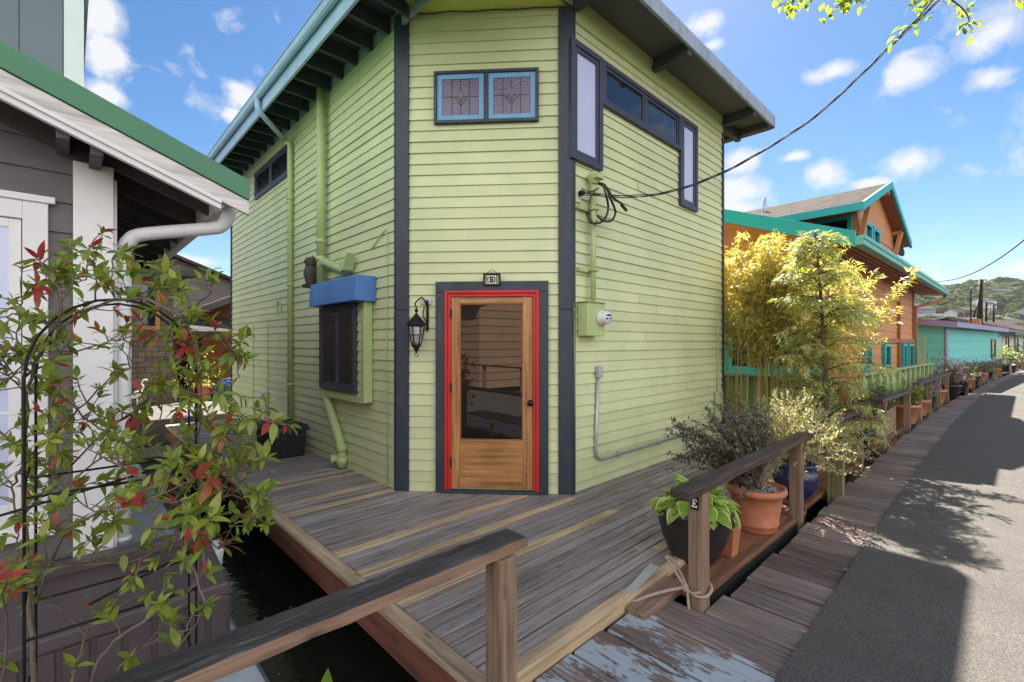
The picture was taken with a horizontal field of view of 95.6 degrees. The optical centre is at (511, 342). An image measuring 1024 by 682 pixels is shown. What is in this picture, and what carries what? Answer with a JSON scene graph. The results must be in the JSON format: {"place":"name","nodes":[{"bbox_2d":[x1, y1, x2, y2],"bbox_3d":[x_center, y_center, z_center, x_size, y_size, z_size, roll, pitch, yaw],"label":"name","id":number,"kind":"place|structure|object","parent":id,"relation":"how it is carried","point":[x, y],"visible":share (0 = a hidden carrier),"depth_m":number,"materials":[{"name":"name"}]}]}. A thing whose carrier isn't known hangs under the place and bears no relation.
{"place":"outdoors","nodes":[
{"label":"outdoors","id":0,"kind":"place"},
{"bbox_2d":[94,528,527,681],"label":"weathered dock railing","id":1,"kind":"object","parent":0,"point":[225,654],"visible":1,"depth_m":1.53,"materials":[{"name":"wood"}]},
{"bbox_2d":[321,669,332,681],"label":"leafy plant","id":2,"kind":"object","parent":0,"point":[327,677],"visible":1,"depth_m":1.85,"materials":[{"name":"green plant"}]},
{"bbox_2d":[206,0,774,495],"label":"lime green house","id":3,"kind":"structure","parent":0,"point":[392,160],"depth_m":5.06,"materials":[{"name":"paint"}]},
{"bbox_2d":[254,145,287,199],"bbox_3d":[-4.048,-2.825,7.799,0.045,0.486,1.776,0,0,-44],"label":"window","id":4,"kind":"structure","parent":3,"relation":"in","point":[274,171],"depth_m":7.75,"materials":[{"name":"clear glass"}]},
{"bbox_2d":[302,256,315,288],"bbox_3d":[-2.717,-0.953,6.266,0.190,0.440,0.185,0,0,-44],"label":"owl decoy","id":5,"kind":"object","parent":3,"relation":"attached to","point":[309,272],"visible":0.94,"depth_m":6.21,"materials":[{"name":"brown plastic"}]},
{"bbox_2d":[319,303,357,393],"bbox_3d":[-2.112,0.068,5.624,0.055,1.025,1.012,0,0,-44],"label":"window","id":6,"kind":"structure","parent":3,"relation":"in","point":[338,333],"depth_m":5.58,"materials":[{"name":"black glass"}]},
{"bbox_2d":[406,297,430,356],"bbox_3d":[-0.927,-0.158,4.684,0.276,0.610,0.191,0,0,-44],"label":"wall lantern","id":7,"kind":"object","parent":3,"relation":"attached to","point":[416,323],"depth_m":4.62,"materials":[{"name":"black metal"}]},
{"bbox_2d":[434,67,538,124],"bbox_3d":[-0.264,-2.507,4.740,1.074,0.536,0.055,0,0,4],"label":"window","id":8,"kind":"structure","parent":3,"relation":"in","point":[502,95],"depth_m":4.73,"materials":[{"name":"blue glass"}]},
{"bbox_2d":[450,297,532,489],"bbox_3d":[-0.208,0.511,4.705,0.851,1.947,0.115,0,0,4],"label":"door","id":9,"kind":"structure","parent":3,"relation":"in","point":[491,385],"depth_m":4.73,"materials":[{"name":"brown wood"}]},
{"bbox_2d":[483,270,500,285],"bbox_3d":[-0.203,-0.656,4.689,0.176,0.164,0.020,0,0,4],"label":"house letter plaque","id":10,"kind":"object","parent":3,"relation":"attached to","point":[491,279],"visible":1,"depth_m":4.68,"materials":[{"name":"white metal"}]},
{"bbox_2d":[576,182,585,202],"bbox_3d":[0.700,-1.534,4.733,0.090,0.200,0.093,0,0,-44],"label":"cable anchor","id":11,"kind":"object","parent":3,"relation":"attached to","point":[579,192],"visible":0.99,"depth_m":4.74,"materials":[{"name":"paint"}]},
{"bbox_2d":[568,36,602,171],"bbox_3d":[0.771,-2.458,4.844,0.535,1.213,0.062,0,0,-44],"label":"window","id":12,"kind":"structure","parent":3,"relation":"in","point":[585,66],"depth_m":4.82,"materials":[{"name":"white glass"}]},
{"bbox_2d":[577,301,611,335],"bbox_3d":[0.856,-0.244,4.782,0.338,0.352,0.224,0,0,-44],"label":"electric meter","id":13,"kind":"object","parent":3,"relation":"attached to","point":[594,318],"visible":1,"depth_m":4.74,"materials":[{"name":"paint"}]},
{"bbox_2d":[577,171,627,300],"bbox_3d":[0.959,-1.085,4.879,0.643,1.376,0.203,0,0,-21],"label":"service mast","id":14,"kind":"object","parent":3,"relation":"attached to","point":[594,178],"visible":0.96,"depth_m":4.82,"materials":[{"name":"metal"}]},
{"bbox_2d":[603,59,680,150],"bbox_3d":[1.611,-2.821,5.649,1.785,0.481,0.058,0,0,-44],"label":"window","id":15,"kind":"structure","parent":3,"relation":"in","point":[624,97],"depth_m":5.55,"materials":[{"name":"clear glass"}]},
{"bbox_2d":[678,115,697,212],"bbox_3d":[2.441,-2.458,6.440,0.500,1.213,0.062,0,0,-44],"label":"window","id":16,"kind":"structure","parent":3,"relation":"in","point":[688,155],"depth_m":6.44,"materials":[{"name":"white glass"}]},
{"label":"deck underside","id":17,"kind":"structure","parent":3,"relation":"attached to","visible":0},
{"bbox_2d":[171,418,822,674],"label":"deck","id":18,"kind":"structure","parent":17,"relation":"on","point":[357,522],"depth_m":3.76,"materials":[{"name":"brown wood"}]},
{"bbox_2d":[255,418,308,458],"bbox_3d":[-3.186,1.306,6.410,0.473,0.437,0.783,0,0,-44],"label":"storage box","id":19,"kind":"object","parent":18,"relation":"on","point":[289,444],"visible":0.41,"depth_m":6.18,"materials":[{"name":"black plastic"}]},
{"bbox_2d":[165,427,456,681],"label":"deck side beam","id":20,"kind":"structure","parent":18,"relation":"attached to","point":[412,659],"depth_m":2.77,"materials":[{"name":"wood"}]},
{"bbox_2d":[165,424,485,681],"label":"deck edge board","id":21,"kind":"object","parent":20,"relation":"on","point":[456,666],"visible":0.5,"depth_m":2.57,"materials":[{"name":"brown wood"}]},
{"bbox_2d":[724,245,757,432],"bbox_3d":[3.475,-0.030,7.858,1.054,3.320,1.419,0,0,-44],"label":"bamboo clump","id":22,"kind":"object","parent":18,"relation":"on","point":[728,300],"visible":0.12,"depth_m":7.65,"materials":[{"name":"yellow plant"}]},
{"bbox_2d":[724,228,813,437],"bbox_3d":[3.900,-0.082,7.146,1.296,3.424,1.434,0,0,-44],"label":"bamboo clump","id":23,"kind":"object","parent":18,"relation":"on","point":[763,277],"visible":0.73,"depth_m":7.03,"materials":[{"name":"yellow plant"}]},
{"bbox_2d":[728,249,922,448],"bbox_3d":[4.465,0.183,6.797,1.869,2.896,2.224,0,0,-44],"label":"bamboo clump","id":24,"kind":"object","parent":18,"relation":"on","point":[846,290],"visible":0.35,"depth_m":6.70,"materials":[{"name":"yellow plant"}]},
{"bbox_2d":[84,0,1023,284],"label":"sky","id":25,"kind":"structure","parent":0,"point":[938,117],"materials":[{"name":"blue"}]},
{"bbox_2d":[131,370,1020,681],"bbox_3d":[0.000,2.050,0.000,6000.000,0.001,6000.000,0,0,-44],"label":"water","id":26,"kind":"structure","parent":0,"point":[349,652],"depth_m":3.69,"materials":[{"name":"black liquid"}]},
{"bbox_2d":[131,402,228,446],"bbox_3d":[-9.202,1.900,9.050,7.200,0.700,2.400,0,0,-44],"label":"float","id":27,"kind":"object","parent":26,"relation":"on","point":[160,430],"depth_m":9.56,"materials":[{"name":"concrete"}]},
{"bbox_2d":[132,387,228,407],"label":"float deck","id":28,"kind":"structure","parent":26,"relation":"on","point":[177,401],"depth_m":12.16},
{"bbox_2d":[132,269,199,406],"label":"cedar shingle house","id":29,"kind":"structure","parent":28,"relation":"on","point":[148,369],"depth_m":11.60,"materials":[{"name":"wood"}]},
{"bbox_2d":[132,281,159,329],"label":"window","id":30,"kind":"structure","parent":29,"relation":"in","point":[154,321],"depth_m":11.53,"materials":[{"name":"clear glass"}]},
{"bbox_2d":[174,351,224,401],"bbox_3d":[-8.241,0.898,12.224,1.197,1.343,1.051,0,0,32],"label":"plant","id":31,"kind":"object","parent":28,"relation":"on","point":[206,385],"visible":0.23,"depth_m":12.20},
{"bbox_2d":[173,295,229,396],"bbox_3d":[-9.322,-1.255,17.925,7.249,5.670,7.600,0,0,-44],"label":"red brown boathouse","id":32,"kind":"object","parent":28,"relation":"on","point":[222,305],"visible":0.06,"depth_m":14.67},
{"bbox_2d":[201,334,229,387],"bbox_3d":[-9.368,0.480,14.796,0.900,1.900,0.058,0,0,-44],"label":"door","id":33,"kind":"structure","parent":32,"relation":"in","point":[207,342],"depth_m":14.74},
{"bbox_2d":[211,378,229,399],"bbox_3d":[-7.909,1.270,13.048,0.994,0.580,1.003,0,0,-44],"label":"tarp bundle","id":34,"kind":"object","parent":28,"relation":"on","point":[217,388],"visible":0.14,"depth_m":12.67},
{"bbox_2d":[161,254,229,314],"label":"grey gabled house","id":35,"kind":"structure","parent":26,"relation":"on","point":[184,263],"depth_m":21.02,"materials":[{"name":"beige"}]},
{"bbox_2d":[131,464,269,681],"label":"house float","id":36,"kind":"object","parent":26,"relation":"on","point":[254,673],"visible":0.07,"depth_m":4.58,"materials":[{"name":"concrete"}]},
{"bbox_2d":[0,298,218,681],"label":"garden arch","id":37,"kind":"structure","parent":36,"relation":"on","point":[35,497],"depth_m":1.92,"materials":[{"name":"black metal"}]},
{"bbox_2d":[0,224,300,681],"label":"red tipped shrub","id":38,"kind":"object","parent":37,"relation":"on","point":[200,531],"visible":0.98,"depth_m":1.90,"materials":[{"name":"green plant"}]},
{"bbox_2d":[0,533,229,681],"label":"deck chest","id":39,"kind":"object","parent":36,"relation":"on","point":[51,650],"visible":0.53,"depth_m":2.52,"materials":[{"name":"brown plastic"}]},
{"bbox_2d":[0,0,249,570],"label":"grey house","id":40,"kind":"structure","parent":36,"relation":"on","point":[77,159],"depth_m":2.82,"materials":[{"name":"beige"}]},
{"bbox_2d":[0,189,54,544],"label":"window","id":41,"kind":"structure","parent":40,"relation":"in","point":[32,209],"depth_m":2.65,"materials":[{"name":"white paint"}]},
{"bbox_2d":[211,540,223,565],"bbox_3d":[-2.259,1.670,3.319,0.347,0.390,0.347,0,0,-44],"label":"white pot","id":42,"kind":"object","parent":36,"relation":"on","point":[219,553],"visible":0.08,"depth_m":3.35,"materials":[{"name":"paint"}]},
{"bbox_2d":[237,423,1018,674],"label":"fallen leaves","id":43,"kind":"object","parent":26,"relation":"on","point":[632,537],"visible":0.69,"depth_m":3.42,"materials":[{"name":"brown plant"}]},
{"bbox_2d":[724,374,836,444],"bbox_3d":[3.733,1.245,8.426,0.120,1.370,3.615,0,0,-44],"label":"board fence","id":44,"kind":"object","parent":26,"relation":"on","point":[750,388],"visible":0.06,"depth_m":8.01,"materials":[{"name":"green paint"}]},
{"bbox_2d":[827,439,844,505],"bbox_3d":[3.385,1.522,4.853,0.133,1.014,0.133,0,0,-44],"label":"mossy stub post","id":45,"kind":"object","parent":26,"relation":"in","point":[835,485],"visible":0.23,"depth_m":4.81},
{"bbox_2d":[724,181,949,411],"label":"orange house","id":46,"kind":"structure","parent":26,"relation":"in","point":[870,223],"depth_m":10.71,"materials":[{"name":"wood"}]},
{"bbox_2d":[726,311,769,374],"bbox_3d":[5.143,-0.006,10.112,0.085,1.392,0.904,0,0,-42],"label":"window","id":47,"kind":"structure","parent":46,"relation":"in","point":[750,371],"depth_m":10.25,"materials":[{"name":"teal glass"}]},
{"bbox_2d":[772,308,819,376],"bbox_3d":[5.747,-0.006,9.441,0.085,1.392,0.904,0,0,-42],"label":"window","id":48,"kind":"structure","parent":46,"relation":"in","point":[775,369],"depth_m":9.44,"materials":[{"name":"teal glass"}]},
{"bbox_2d":[815,215,852,229],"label":"window","id":49,"kind":"structure","parent":46,"relation":"in","point":[844,222],"depth_m":10.43,"materials":[{"name":"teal glass"}]},
{"bbox_2d":[863,344,872,371],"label":"window","id":50,"kind":"structure","parent":46,"relation":"in","point":[869,359],"depth_m":11.17,"materials":[{"name":"teal glass"}]},
{"bbox_2d":[865,221,872,238],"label":"window","id":51,"kind":"structure","parent":46,"relation":"in","point":[869,230],"depth_m":10.78,"materials":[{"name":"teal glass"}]},
{"bbox_2d":[873,225,880,243],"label":"window","id":52,"kind":"structure","parent":46,"relation":"in","point":[876,231],"depth_m":11.28,"materials":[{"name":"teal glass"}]},
{"bbox_2d":[882,344,891,367],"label":"window","id":53,"kind":"structure","parent":46,"relation":"in","point":[886,348],"depth_m":12.59,"materials":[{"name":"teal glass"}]},
{"bbox_2d":[901,344,906,366],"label":"window","id":54,"kind":"structure","parent":46,"relation":"in","point":[903,346],"depth_m":14.14,"materials":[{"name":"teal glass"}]},
{"bbox_2d":[907,344,914,365],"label":"window","id":55,"kind":"structure","parent":46,"relation":"in","point":[910,347],"depth_m":15.14,"materials":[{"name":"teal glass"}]},
{"bbox_2d":[873,389,912,456],"bbox_3d":[6.393,1.430,7.748,2.854,1.202,0.119,0,0,-43],"label":"dock railing","id":56,"kind":"object","parent":26,"relation":"on","point":[882,406],"visible":0.69,"depth_m":7.49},
{"bbox_2d":[857,363,934,434],"bbox_3d":[8.614,1.235,10.216,6.877,1.390,0.120,0,0,-40],"label":"board fence","id":57,"kind":"object","parent":26,"relation":"on","point":[915,372],"visible":0.38,"depth_m":10.05,"materials":[{"name":"green paint"}]},
{"bbox_2d":[921,336,924,363],"bbox_3d":[13.923,0.805,15.754,0.100,2.050,0.100,0,0,-44],"label":"lime post","id":58,"kind":"object","parent":26,"relation":"on","point":[922,348],"visible":0.36,"depth_m":15.72,"materials":[{"name":"green paint"}]},
{"bbox_2d":[917,280,1008,385],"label":"seafoam house","id":59,"kind":"structure","parent":26,"relation":"on","point":[973,339],"depth_m":18.21,"materials":[{"name":"wood"}]},
{"bbox_2d":[991,339,995,357],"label":"window","id":60,"kind":"structure","parent":59,"relation":"in","point":[993,341],"depth_m":23.37,"materials":[{"name":"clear glass"}]},
{"bbox_2d":[937,300,1023,354],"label":"brown house","id":61,"kind":"structure","parent":26,"relation":"on","point":[994,323],"depth_m":38.15,"materials":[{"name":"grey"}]},
{"bbox_2d":[964,359,1004,395],"bbox_3d":[19.341,1.420,18.917,12.938,1.224,0.180,0,0,-39],"label":"dock railing","id":62,"kind":"object","parent":26,"relation":"on","point":[966,392],"visible":0.54,"depth_m":17.92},
{"bbox_2d":[997,330,1023,373],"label":"white house","id":63,"kind":"structure","parent":26,"relation":"on","point":[1012,337],"depth_m":29.09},
{"bbox_2d":[533,595,686,681],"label":"deck front beam","id":64,"kind":"structure","parent":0,"point":[681,599],"depth_m":3.23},
{"bbox_2d":[517,459,824,681],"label":"deck front board","id":65,"kind":"object","parent":64,"relation":"on","point":[538,660],"visible":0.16,"depth_m":2.47,"materials":[{"name":"brown wood"}]},
{"bbox_2d":[669,505,806,607],"bbox_3d":[1.848,1.625,3.674,2.153,0.149,0.319,0,0,-44],"label":"pot shelf","id":66,"kind":"object","parent":64,"relation":"attached to","point":[728,576],"visible":0.34,"depth_m":3.39,"materials":[{"name":"red wood"}]},
{"bbox_2d":[645,473,740,563],"bbox_3d":[1.309,1.263,3.335,0.632,0.574,0.628,0,0,-44],"label":"potted hosta","id":67,"kind":"object","parent":66,"relation":"on","point":[672,513],"visible":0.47,"depth_m":3.21,"materials":[{"name":"ceramic"}]},
{"bbox_2d":[662,391,787,534],"bbox_3d":[1.881,0.997,4.033,1.063,1.111,0.894,0,0,-44],"label":"potted hebe","id":68,"kind":"object","parent":66,"relation":"on","point":[756,498],"visible":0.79,"depth_m":3.85,"materials":[{"name":"plant"}]},
{"bbox_2d":[721,522,740,557],"bbox_3d":[1.580,1.439,3.412,0.149,0.226,0.149,0,0,-44],"label":"square terracotta pot","id":69,"kind":"object","parent":66,"relation":"on","point":[730,549],"visible":0.44,"depth_m":3.35,"materials":[{"name":"ceramic"}]},
{"bbox_2d":[782,451,870,509],"bbox_3d":[3.913,1.590,5.676,3.301,0.052,0.264,0,0,-44],"label":"plank shelf","id":70,"kind":"object","parent":64,"relation":"attached to","point":[818,494],"visible":0.24,"depth_m":4.99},
{"bbox_2d":[719,387,881,499],"bbox_3d":[2.855,1.010,4.721,2.056,1.113,1.376,0,0,-44],"label":"potted pale shrub","id":71,"kind":"object","parent":70,"relation":"on","point":[779,470],"visible":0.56,"depth_m":4.53,"materials":[{"name":"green plant"}]},
{"bbox_2d":[765,229,907,464],"bbox_3d":[3.997,0.069,5.879,1.495,2.985,1.531,0,0,-44],"label":"young cypress tree","id":72,"kind":"object","parent":70,"relation":"on","point":[806,301],"visible":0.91,"depth_m":5.78,"materials":[{"name":"green plant"}]},
{"bbox_2d":[841,417,883,455],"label":"potted plant","id":73,"kind":"object","parent":70,"relation":"on","point":[866,442],"visible":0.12,"depth_m":6.37,"materials":[{"name":"green plant"}]},
{"bbox_2d":[772,0,1023,52],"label":"overhanging tree","id":74,"kind":"object","parent":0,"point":[843,6],"visible":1,"depth_m":4.08,"materials":[{"name":"yellow plant"}]},
{"bbox_2d":[996,306,1009,315],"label":"hill","id":75,"kind":"structure","parent":0,"point":[1001,311],"depth_m":285.36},
{"bbox_2d":[917,306,936,313],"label":"hillside house","id":76,"kind":"structure","parent":75,"relation":"on","point":[927,310],"depth_m":283.17,"materials":[{"name":"grey"}]},
{"bbox_2d":[917,313,943,318],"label":"hillside house","id":77,"kind":"structure","parent":75,"relation":"on","point":[940,315],"depth_m":274.51,"materials":[{"name":"paint"}]},
{"bbox_2d":[943,309,959,316],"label":"hillside house","id":78,"kind":"structure","parent":75,"relation":"on","point":[951,312],"depth_m":265.18,"materials":[{"name":"white"}]},
{"bbox_2d":[915,276,1023,325],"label":"hillside trees","id":79,"kind":"object","parent":75,"relation":"on","point":[1010,301],"visible":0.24,"depth_m":303.08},
{"bbox_2d":[954,307,989,317],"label":"hillside house","id":80,"kind":"structure","parent":75,"relation":"on","point":[962,309],"depth_m":260.72,"materials":[{"name":"beige"}]},
{"bbox_2d":[969,298,998,311],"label":"hillside house","id":81,"kind":"structure","parent":75,"relation":"on","point":[989,305],"depth_m":285.33,"materials":[{"name":"white"}]},
{"bbox_2d":[983,289,1013,294],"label":"hillside house","id":82,"kind":"structure","parent":75,"relation":"on","point":[1000,291],"depth_m":310.47,"materials":[{"name":"grey"}]},
{"bbox_2d":[984,316,1022,319],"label":"hillside house","id":83,"kind":"structure","parent":75,"relation":"on","point":[1007,318],"depth_m":239.72,"materials":[{"name":"white"}]},
{"bbox_2d":[990,320,1023,323],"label":"hillside house","id":84,"kind":"structure","parent":75,"relation":"on","point":[1013,321],"depth_m":230.09,"materials":[{"name":"white metal"}]},
{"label":"dock frame","id":85,"kind":"structure","parent":0,"visible":0},
{"bbox_2d":[534,370,1023,681],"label":"dock planks","id":86,"kind":"object","parent":85,"relation":"on","point":[756,626],"visible":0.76,"depth_m":2.71,"materials":[{"name":"wood"}]},
{"bbox_2d":[624,563,680,620],"bbox_3d":[0.846,1.537,2.872,0.532,0.137,0.217,0,0,-44],"label":"ramp block","id":87,"kind":"object","parent":86,"relation":"on","point":[645,609],"depth_m":2.84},
{"bbox_2d":[670,430,816,613],"bbox_3d":[1.895,1.434,3.531,2.623,1.194,0.120,0,0,-44],"label":"dock railing","id":88,"kind":"object","parent":86,"relation":"attached to","point":[694,493],"visible":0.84,"depth_m":2.80,"materials":[{"name":"brown wood"}]},
{"bbox_2d":[630,555,712,608],"bbox_3d":[0.876,1.482,2.823,0.653,0.284,0.233,0,0,-2],"label":"mooring rope","id":89,"kind":"object","parent":88,"relation":"attached to","point":[684,587],"visible":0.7,"depth_m":2.79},
{"bbox_2d":[820,406,863,481],"bbox_3d":[3.898,1.429,5.431,1.702,1.203,0.118,0,0,-43],"label":"dock railing","id":90,"kind":"object","parent":86,"relation":"attached to","point":[849,413],"visible":0.43,"depth_m":5.85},
{"bbox_2d":[774,373,1023,681],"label":"dock matting","id":91,"kind":"object","parent":86,"relation":"on","point":[956,614],"visible":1,"depth_m":3.07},
{"bbox_2d":[912,371,954,424],"bbox_3d":[10.371,1.419,11.330,6.157,1.224,0.123,0,0,-42],"label":"dock railing","id":92,"kind":"object","parent":86,"relation":"attached to","point":[920,383],"visible":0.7,"depth_m":10.73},
{"bbox_2d":[997,345,1023,371],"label":"potted plant","id":93,"kind":"object","parent":86,"relation":"on","point":[1006,369],"visible":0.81,"depth_m":24.48,"materials":[{"name":"green plant"}]},
{"bbox_2d":[1008,356,1023,373],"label":"dock railing","id":94,"kind":"object","parent":86,"relation":"attached to","point":[1016,363],"visible":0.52,"depth_m":25.35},
{"bbox_2d":[1008,341,1023,368],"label":"potted plant","id":95,"kind":"object","parent":86,"relation":"on","point":[1019,363],"visible":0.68,"depth_m":27.68,"materials":[{"name":"green plant"}]},
{"bbox_2d":[868,375,998,451],"bbox_3d":[14.456,1.590,14.988,24.443,0.050,0.497,0,0,-41],"label":"plank shelf","id":96,"kind":"object","parent":85,"relation":"on","point":[898,430],"visible":0.03,"depth_m":7.99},
{"bbox_2d":[838,365,882,441],"bbox_3d":[5.414,0.969,7.261,1.046,1.374,0.659,0,0,-44],"label":"overgrown shrub","id":97,"kind":"object","parent":96,"relation":"on","point":[866,402],"visible":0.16,"depth_m":7.18,"materials":[{"name":"green plant"}]},
{"bbox_2d":[857,379,895,442],"bbox_3d":[6.139,1.096,7.909,1.706,0.929,0.542,0,0,-44],"label":"timber planter","id":98,"kind":"object","parent":96,"relation":"on","point":[891,412],"visible":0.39,"depth_m":7.92,"materials":[{"name":"wood"}]},
{"bbox_2d":[886,381,942,423],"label":"potted plant","id":99,"kind":"object","parent":96,"relation":"on","point":[915,407],"visible":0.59,"depth_m":8.89,"materials":[{"name":"green plant"}]},
{"bbox_2d":[902,377,937,415],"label":"potted plant","id":100,"kind":"object","parent":96,"relation":"on","point":[925,405],"visible":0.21,"depth_m":9.91,"materials":[{"name":"green plant"}]},
{"bbox_2d":[916,375,941,408],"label":"potted plant","id":101,"kind":"object","parent":96,"relation":"on","point":[934,396],"visible":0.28,"depth_m":10.94,"materials":[{"name":"brown plant"}]},
{"bbox_2d":[929,371,950,403],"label":"potted plant","id":102,"kind":"object","parent":96,"relation":"on","point":[944,391],"visible":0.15,"depth_m":11.85,"materials":[{"name":"green plant"}]},
{"bbox_2d":[922,349,976,397],"bbox_3d":[12.544,0.873,13.466,1.227,1.383,1.351,0,0,-44],"label":"potted plant","id":103,"kind":"object","parent":96,"relation":"on","point":[954,390],"visible":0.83,"depth_m":13.16,"materials":[{"name":"purple plant"}]},
{"bbox_2d":[944,363,983,387],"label":"potted plant","id":104,"kind":"object","parent":96,"relation":"on","point":[971,380],"visible":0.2,"depth_m":15.79,"materials":[{"name":"green plant"}]},
{"bbox_2d":[947,362,981,390],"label":"potted plant","id":105,"kind":"object","parent":96,"relation":"on","point":[964,383],"visible":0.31,"depth_m":14.87,"materials":[{"name":"green plant"}]},
{"bbox_2d":[958,361,989,384],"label":"potted plant","id":106,"kind":"object","parent":96,"relation":"on","point":[978,379],"visible":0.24,"depth_m":17.03,"materials":[{"name":"green plant"}]},
{"bbox_2d":[966,358,991,381],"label":"potted plant","id":107,"kind":"object","parent":96,"relation":"on","point":[984,377],"visible":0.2,"depth_m":18.37,"materials":[{"name":"green plant"}]},
{"bbox_2d":[975,357,1003,378],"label":"potted plant","id":108,"kind":"object","parent":96,"relation":"on","point":[991,372],"visible":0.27,"depth_m":19.87,"materials":[{"name":"green plant"}]},
{"bbox_2d":[989,358,1006,376],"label":"potted plant","id":109,"kind":"object","parent":96,"relation":"on","point":[997,369],"visible":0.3,"depth_m":21.35,"materials":[{"name":"green plant"}]},
{"bbox_3d":[5.431,-2.220,4.037,0.330,8.500,2.000,0,0,-44],"label":"utility pole","id":110,"kind":"object","parent":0,"visible":0},
{"bbox_2d":[582,0,939,197],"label":"overhead cable","id":111,"kind":"object","parent":110,"relation":"attached to","point":[809,120],"visible":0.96,"depth_m":4.56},
{"bbox_3d":[14.292,-1.162,12.083,0.277,6.383,0.277,0,0,-44],"label":"far utility pole","id":112,"kind":"object","parent":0,"visible":0},
{"bbox_2d":[937,240,1023,281],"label":"overhead wire","id":113,"kind":"object","parent":112,"relation":"attached to","point":[987,265],"visible":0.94,"depth_m":15.10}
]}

